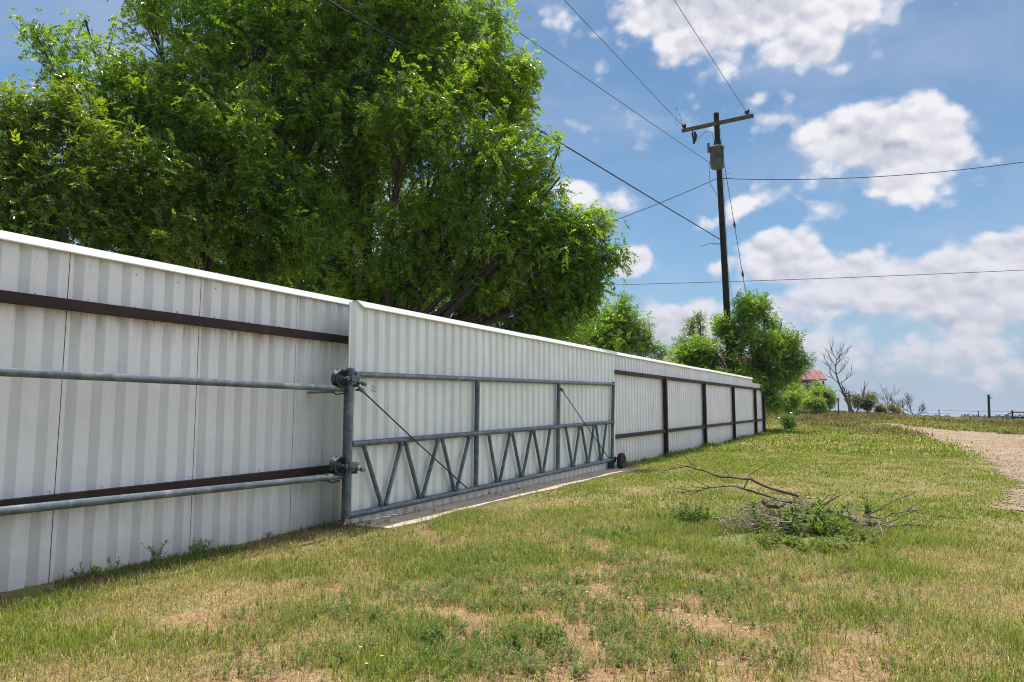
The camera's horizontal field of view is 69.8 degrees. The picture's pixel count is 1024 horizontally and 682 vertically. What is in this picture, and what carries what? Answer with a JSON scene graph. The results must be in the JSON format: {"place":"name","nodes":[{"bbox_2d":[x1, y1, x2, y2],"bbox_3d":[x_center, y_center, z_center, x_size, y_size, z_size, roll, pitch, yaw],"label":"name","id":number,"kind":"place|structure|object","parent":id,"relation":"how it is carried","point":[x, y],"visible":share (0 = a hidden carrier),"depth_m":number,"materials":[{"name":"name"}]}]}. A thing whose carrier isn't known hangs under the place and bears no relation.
{"place":"outdoors","nodes":[
{"label":"outdoors","id":0,"kind":"place"},
{"bbox_2d":[0,518,373,606],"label":"grass","id":1,"kind":"structure","parent":0,"point":[98,578],"depth_m":4.50,"materials":[{"name":"green plant"}]},
{"bbox_2d":[0,416,1023,681],"bbox_3d":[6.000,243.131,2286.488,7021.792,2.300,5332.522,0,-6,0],"label":"ground","id":2,"kind":"structure","parent":0,"point":[590,674],"depth_m":3.55,"materials":[{"name":"green plant"}]},
{"bbox_2d":[69,557,124,577],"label":"leafy plant","id":3,"kind":"object","parent":2,"relation":"on","point":[93,570],"visible":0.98,"depth_m":4.22,"materials":[{"name":"green plant"}]},
{"bbox_2d":[0,59,228,270],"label":"pecan tree","id":4,"kind":"object","parent":2,"relation":"on","point":[89,151],"visible":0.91,"depth_m":10.11,"materials":[{"name":"green plant"}]},
{"bbox_2d":[141,539,167,560],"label":"leafy plant","id":5,"kind":"object","parent":2,"relation":"on","point":[153,553],"visible":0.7,"depth_m":4.67,"materials":[{"name":"green plant"}]},
{"bbox_2d":[0,230,352,591],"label":"metal fence","id":6,"kind":"object","parent":2,"relation":"on","point":[67,307],"visible":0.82,"depth_m":4.72,"materials":[{"name":"metal"}]},
{"bbox_2d":[0,474,343,515],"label":"guide pipe","id":7,"kind":"object","parent":6,"relation":"attached to","point":[51,505],"visible":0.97,"depth_m":4.37,"materials":[{"name":"metal"}]},
{"bbox_2d":[0,367,345,394],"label":"guide pipe","id":8,"kind":"object","parent":6,"relation":"attached to","point":[43,373],"visible":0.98,"depth_m":4.43,"materials":[{"name":"metal"}]},
{"bbox_2d":[2,167,377,296],"bbox_3d":[-7.934,-1.005,17.187,10.432,7.370,3.919,0,-6,0],"label":"background tree","id":9,"kind":"object","parent":2,"relation":"on","point":[334,263],"visible":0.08,"depth_m":17.29,"materials":[{"name":"green plant"}]},
{"bbox_2d":[8,0,379,292],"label":"pecan tree","id":10,"kind":"object","parent":2,"relation":"on","point":[280,193],"visible":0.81,"depth_m":11.70,"materials":[{"name":"green plant"}]},
{"bbox_2d":[187,538,214,552],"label":"leafy plant","id":11,"kind":"object","parent":2,"relation":"on","point":[200,546],"visible":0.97,"depth_m":4.93,"materials":[{"name":"green plant"}]},
{"bbox_2d":[268,170,588,340],"bbox_3d":[-2.708,-0.918,18.175,9.326,7.345,3.741,0,-6,0],"label":"background tree","id":12,"kind":"object","parent":2,"relation":"on","point":[374,235],"visible":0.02,"depth_m":17.94,"materials":[{"name":"green plant"}]},
{"bbox_2d":[419,622,449,644],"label":"leafy plant","id":13,"kind":"object","parent":2,"relation":"on","point":[436,629],"visible":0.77,"depth_m":3.04,"materials":[{"name":"green plant"}]},
{"bbox_2d":[260,0,639,344],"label":"pecan tree","id":14,"kind":"object","parent":2,"relation":"on","point":[395,131],"visible":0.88,"depth_m":12.22,"materials":[{"name":"green plant"}]},
{"bbox_2d":[327,468,637,530],"bbox_3d":[0.162,1.772,8.632,0.809,0.206,6.117,-3,-7,28],"label":"concrete strip","id":15,"kind":"object","parent":2,"relation":"on","point":[402,518],"visible":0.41,"depth_m":7.35,"materials":[{"name":"beige concrete"}]},
{"bbox_2d":[329,300,625,524],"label":"sliding gate","id":16,"kind":"structure","parent":15,"relation":"on","point":[437,410],"depth_m":7.45,"materials":[{"name":"metal"}]},
{"bbox_2d":[501,630,522,650],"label":"leafy plant","id":17,"kind":"object","parent":2,"relation":"on","point":[514,641],"visible":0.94,"depth_m":2.93,"materials":[{"name":"green plant"}]},
{"bbox_2d":[528,620,566,642],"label":"leafy plant","id":18,"kind":"object","parent":2,"relation":"on","point":[546,627],"visible":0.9,"depth_m":3.04,"materials":[{"name":"green plant"}]},
{"bbox_2d":[204,486,923,680],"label":"weeds","id":19,"kind":"object","parent":2,"relation":"on","point":[651,603],"visible":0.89,"depth_m":3.54,"materials":[{"name":"green plant"}]},
{"bbox_2d":[572,527,600,534],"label":"leafy plant","id":20,"kind":"object","parent":2,"relation":"on","point":[588,530],"visible":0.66,"depth_m":5.62,"materials":[{"name":"green plant"}]},
{"bbox_2d":[598,529,622,537],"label":"leafy plant","id":21,"kind":"object","parent":2,"relation":"on","point":[602,534],"visible":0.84,"depth_m":5.54,"materials":[{"name":"green plant"}]},
{"bbox_2d":[563,284,674,361],"bbox_3d":[3.386,0.671,23.904,3.934,5.125,2.365,0,-6,0],"label":"tree","id":22,"kind":"object","parent":2,"relation":"on","point":[624,326],"visible":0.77,"depth_m":23.85,"materials":[{"name":"green plant"}]},
{"bbox_2d":[320,445,1023,557],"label":"grass","id":23,"kind":"structure","parent":2,"relation":"on","point":[745,461],"depth_m":8.81,"materials":[{"name":"green plant"}]},
{"bbox_2d":[655,498,708,522],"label":"leafy plant","id":24,"kind":"object","parent":2,"relation":"on","point":[685,515],"visible":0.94,"depth_m":6.21,"materials":[{"name":"green plant"}]},
{"bbox_2d":[614,352,765,464],"bbox_3d":[4.848,1.657,17.764,0.148,2.076,14.894,-3,-7,28],"label":"metal fence","id":25,"kind":"object","parent":2,"relation":"on","point":[663,407],"visible":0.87,"depth_m":15.04,"materials":[{"name":"white metal"}]},
{"bbox_2d":[666,309,723,351],"bbox_3d":[7.230,1.143,28.937,2.354,4.913,1.528,0,-6,0],"label":"feathery tree","id":26,"kind":"object","parent":2,"relation":"on","point":[697,319],"visible":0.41,"depth_m":29.13,"materials":[{"name":"green plant"}]},
{"bbox_2d":[687,506,720,519],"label":"leafy plant","id":27,"kind":"object","parent":2,"relation":"on","point":[709,515],"visible":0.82,"depth_m":6.22,"materials":[{"name":"green plant"}]},
{"bbox_2d":[676,107,753,361],"bbox_3d":[7.381,-2.681,26.239,2.747,12.321,0.871,-2,-6,18],"label":"power pole","id":28,"kind":"object","parent":2,"relation":"on","point":[716,150],"visible":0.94,"depth_m":26.45,"materials":[{"name":"brown wood"}]},
{"bbox_2d":[326,0,720,239],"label":"power line","id":29,"kind":"object","parent":28,"relation":"attached to","point":[367,24],"visible":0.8,"depth_m":16.01,"materials":[{"name":"black metal"}]},
{"bbox_2d":[502,20,710,163],"bbox_3d":[-7.707,-8.352,6.973,0.018,0.115,50.000,-5,-8,37],"label":"power line","id":30,"kind":"object","parent":28,"relation":"attached to","point":[608,93],"visible":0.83,"depth_m":20.37,"materials":[{"name":"black metal"}]},
{"bbox_2d":[564,0,681,124],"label":"power line","id":31,"kind":"object","parent":28,"relation":"attached to","point":[619,58],"visible":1,"depth_m":21.99,"materials":[{"name":"black metal"}]},
{"bbox_2d":[595,178,716,227],"bbox_3d":[4.451,-4.992,28.686,7.261,1.480,0.026,-4,-7,33],"label":"power line","id":32,"kind":"object","parent":28,"relation":"attached to","point":[667,199],"visible":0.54,"depth_m":27.74,"materials":[{"name":"black metal"}]},
{"bbox_2d":[674,0,745,110],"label":"power line","id":33,"kind":"object","parent":28,"relation":"attached to","point":[707,51],"visible":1,"depth_m":21.63,"materials":[{"name":"black metal"}]},
{"bbox_2d":[720,140,767,423],"bbox_3d":[9.123,-1.935,28.669,0.022,10.492,5.496,-4,-7,32],"label":"guy wire","id":34,"kind":"object","parent":28,"relation":"attached to","point":[736,238],"visible":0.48,"depth_m":27.93,"materials":[{"name":"grey metal"}]},
{"bbox_2d":[616,270,1019,284],"bbox_3d":[13.482,-2.772,30.965,26.983,0.847,0.024,0,-6,2],"label":"power line","id":35,"kind":"object","parent":28,"relation":"attached to","point":[821,278],"visible":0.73,"depth_m":30.96,"materials":[{"name":"black metal"}]},
{"bbox_2d":[724,162,1022,179],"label":"power line","id":36,"kind":"object","parent":28,"relation":"attached to","point":[874,176],"visible":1,"depth_m":26.01,"materials":[{"name":"black metal"}]},
{"bbox_2d":[665,287,817,416],"bbox_3d":[7.867,0.680,25.417,4.801,5.280,3.545,2,-6,-14],"label":"elm tree","id":37,"kind":"object","parent":2,"relation":"on","point":[776,361],"visible":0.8,"depth_m":25.14,"materials":[{"name":"green plant"}]},
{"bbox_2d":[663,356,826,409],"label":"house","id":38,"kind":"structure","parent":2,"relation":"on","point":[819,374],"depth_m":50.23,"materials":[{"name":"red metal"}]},
{"bbox_2d":[747,548,757,556],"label":"leafy plant","id":39,"kind":"object","parent":2,"relation":"on","point":[753,550],"visible":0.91,"depth_m":4.80,"materials":[{"name":"green plant"}]},
{"bbox_2d":[745,528,805,547],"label":"leafy plant","id":40,"kind":"object","parent":2,"relation":"on","point":[763,538],"visible":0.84,"depth_m":5.15,"materials":[{"name":"green plant"}]},
{"bbox_2d":[774,410,799,429],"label":"leafy plant","id":41,"kind":"object","parent":2,"relation":"on","point":[789,423],"visible":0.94,"depth_m":26.18,"materials":[{"name":"green plant"}]},
{"bbox_2d":[777,387,807,414],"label":"weed bush","id":42,"kind":"object","parent":2,"relation":"on","point":[793,399],"visible":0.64,"depth_m":36.65,"materials":[{"name":"green plant"}]},
{"bbox_2d":[751,493,847,537],"bbox_3d":[2.275,1.357,5.851,0.633,0.315,0.698,5,-8,-39],"label":"leafy plant","id":43,"kind":"object","parent":2,"relation":"on","point":[816,513],"visible":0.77,"depth_m":5.74,"materials":[{"name":"green plant"}]},
{"bbox_2d":[674,491,932,537],"bbox_3d":[2.236,1.401,5.909,2.096,0.409,0.821,0,-6,0],"label":"brush pile","id":44,"kind":"object","parent":2,"relation":"on","point":[770,520],"visible":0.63,"depth_m":5.79,"materials":[{"name":"brown wood"}]},
{"bbox_2d":[662,450,798,497],"bbox_3d":[1.755,1.063,5.937,1.103,0.398,0.119,0,-6,-3],"label":"fallen branch","id":45,"kind":"object","parent":44,"relation":"on","point":[771,488],"visible":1,"depth_m":5.90,"materials":[{"name":"brown wood"}]},
{"bbox_2d":[743,462,774,487],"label":"fallen branch","id":46,"kind":"object","parent":45,"relation":"on","point":[752,473],"visible":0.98,"depth_m":5.91,"materials":[{"name":"brown wood"}]},
{"bbox_2d":[672,473,791,503],"bbox_3d":[1.751,1.170,5.858,0.984,0.271,0.221,-1,-6,5],"label":"fallen branch","id":47,"kind":"object","parent":44,"relation":"on","point":[739,487],"visible":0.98,"depth_m":5.90,"materials":[{"name":"brown wood"}]},
{"bbox_2d":[761,495,785,508],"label":"fallen branch","id":48,"kind":"object","parent":44,"relation":"on","point":[764,503],"visible":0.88,"depth_m":5.88,"materials":[{"name":"brown wood"}]},
{"bbox_2d":[759,511,832,518],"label":"fallen branch","id":49,"kind":"object","parent":44,"relation":"on","point":[782,514],"visible":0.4,"depth_m":5.78,"materials":[{"name":"brown wood"}]},
{"bbox_2d":[821,486,840,505],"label":"fallen branch","id":50,"kind":"object","parent":44,"relation":"on","point":[831,499],"visible":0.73,"depth_m":5.89,"materials":[{"name":"brown wood"}]},
{"bbox_2d":[811,502,877,526],"bbox_3d":[2.760,1.438,5.856,0.722,0.303,0.175,0,-6,0],"label":"fallen branch","id":51,"kind":"object","parent":44,"relation":"on","point":[870,524],"visible":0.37,"depth_m":5.87,"materials":[{"name":"brown wood"}]},
{"bbox_2d":[865,491,917,516],"bbox_3d":[3.034,1.312,5.899,0.379,0.208,0.232,3,-7,-26],"label":"fallen branch","id":52,"kind":"object","parent":51,"relation":"on","point":[887,504],"visible":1,"depth_m":5.89,"materials":[{"name":"brown wood"}]},
{"bbox_2d":[863,499,927,518],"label":"fallen branch","id":53,"kind":"object","parent":44,"relation":"on","point":[896,513],"visible":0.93,"depth_m":5.88,"materials":[{"name":"brown wood"}]},
{"bbox_2d":[874,518,935,527],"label":"fallen branch","id":54,"kind":"object","parent":44,"relation":"on","point":[908,524],"visible":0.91,"depth_m":5.87,"materials":[{"name":"brown wood"}]},
{"bbox_2d":[886,511,956,523],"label":"fallen branch","id":55,"kind":"object","parent":54,"relation":"on","point":[920,513],"visible":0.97,"depth_m":5.87,"materials":[{"name":"brown wood"}]},
{"bbox_2d":[785,381,827,412],"bbox_3d":[15.480,3.058,38.922,2.349,1.976,1.686,0,-6,0],"label":"weed bush","id":56,"kind":"object","parent":2,"relation":"on","point":[814,392],"visible":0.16,"depth_m":38.59,"materials":[{"name":"green plant"}]},
{"bbox_2d":[769,535,854,554],"bbox_3d":[2.046,1.385,4.998,0.462,0.093,0.396,3,-7,-27],"label":"leafy plant","id":57,"kind":"object","parent":2,"relation":"on","point":[823,546],"visible":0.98,"depth_m":4.96,"materials":[{"name":"green plant"}]},
{"bbox_2d":[801,393,830,413],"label":"weed bush","id":58,"kind":"object","parent":2,"relation":"on","point":[818,403],"visible":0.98,"depth_m":37.70,"materials":[{"name":"green plant"}]},
{"bbox_2d":[807,376,836,409],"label":"tree","id":59,"kind":"object","parent":2,"relation":"on","point":[818,382],"visible":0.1,"depth_m":42.84,"materials":[{"name":"green plant"}]},
{"bbox_2d":[813,384,840,411],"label":"weed bush","id":60,"kind":"object","parent":2,"relation":"on","point":[829,395],"visible":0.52,"depth_m":40.48,"materials":[{"name":"green plant"}]},
{"bbox_2d":[806,509,862,534],"bbox_3d":[2.522,1.399,5.669,0.413,0.190,0.346,5,-8,-41],"label":"leafy plant","id":61,"kind":"object","parent":2,"relation":"on","point":[846,522],"visible":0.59,"depth_m":5.64,"materials":[{"name":"green plant"}]},
{"bbox_2d":[822,338,879,412],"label":"dead tree","id":62,"kind":"object","parent":2,"relation":"on","point":[843,392],"visible":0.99,"depth_m":40.92,"materials":[{"name":"grey wood"}]},
{"bbox_2d":[838,381,868,412],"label":"dead stump","id":63,"kind":"object","parent":2,"relation":"on","point":[850,400],"visible":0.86,"depth_m":41.33,"materials":[{"name":"grey wood"}]},
{"bbox_2d":[688,408,1023,459],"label":"grass","id":64,"kind":"structure","parent":2,"relation":"on","point":[863,424],"depth_m":23.13,"materials":[{"name":"green plant"}]},
{"bbox_2d":[826,526,886,547],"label":"leafy plant","id":65,"kind":"object","parent":2,"relation":"on","point":[875,539],"visible":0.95,"depth_m":5.25,"materials":[{"name":"green plant"}]},
{"bbox_2d":[849,391,884,412],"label":"vine tangle","id":66,"kind":"object","parent":2,"relation":"on","point":[867,405],"visible":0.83,"depth_m":41.83,"materials":[{"name":"green plant"}]},
{"bbox_2d":[861,493,872,517],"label":"leafy plant","id":67,"kind":"object","parent":2,"relation":"on","point":[867,509],"visible":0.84,"depth_m":6.31,"materials":[{"name":"green plant"}]},
{"bbox_2d":[873,401,904,414],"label":"vine tangle","id":68,"kind":"object","parent":2,"relation":"on","point":[891,407],"visible":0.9,"depth_m":41.60,"materials":[{"name":"green plant"}]},
{"bbox_2d":[879,384,899,405],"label":"dead bush","id":69,"kind":"object","parent":2,"relation":"on","point":[888,394],"visible":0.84,"depth_m":42.34,"materials":[{"name":"grey wood"}]},
{"bbox_2d":[883,391,926,414],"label":"dead bush","id":70,"kind":"object","parent":2,"relation":"on","point":[906,402],"visible":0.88,"depth_m":42.80,"materials":[{"name":"grey plant"}]},
{"bbox_2d":[927,414,1023,419],"bbox_3d":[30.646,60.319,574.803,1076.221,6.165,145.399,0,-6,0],"label":"woodland","id":71,"kind":"object","parent":2,"relation":"on","point":[984,416],"visible":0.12,"depth_m":508.03,"materials":[{"name":"green plant"}]},
{"bbox_2d":[987,395,990,417],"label":"utility pole","id":72,"kind":"object","parent":2,"relation":"on","point":[988,402],"visible":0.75,"depth_m":59.71,"materials":[{"name":"brown wood"}]},
{"bbox_2d":[989,410,1023,418],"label":"cattle pen","id":73,"kind":"object","parent":2,"relation":"on","point":[1012,412],"visible":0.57,"depth_m":47.72,"materials":[{"name":"grey metal"}]},
{"bbox_2d":[0,0,1023,416],"label":"sky","id":74,"kind":"structure","parent":0,"point":[849,89],"materials":[{"name":"blue"}]},
{"bbox_2d":[622,450,644,465],"bbox_3d":[1.905,1.826,11.721,0.560,0.367,0.553,0,-6,0],"label":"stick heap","id":75,"kind":"object","parent":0,"point":[627,463],"visible":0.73,"depth_m":11.76,"materials":[{"name":"wood"}]},
{"bbox_2d":[615,427,786,466],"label":"grass","id":76,"kind":"structure","parent":0,"point":[685,452],"depth_m":15.79,"materials":[{"name":"green plant"}]},
{"bbox_2d":[877,423,1023,510],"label":"dirt road","id":77,"kind":"structure","parent":0,"point":[981,439],"depth_m":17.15,"materials":[{"name":"beige gravel"}]},
{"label":"fence post","id":78,"kind":"object","parent":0,"visible":0},
{"bbox_2d":[947,410,1023,411],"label":"fence wire","id":79,"kind":"object","parent":78,"relation":"attached to","point":[994,411],"visible":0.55,"depth_m":52.08,"materials":[{"name":"grey metal"}]}
]}

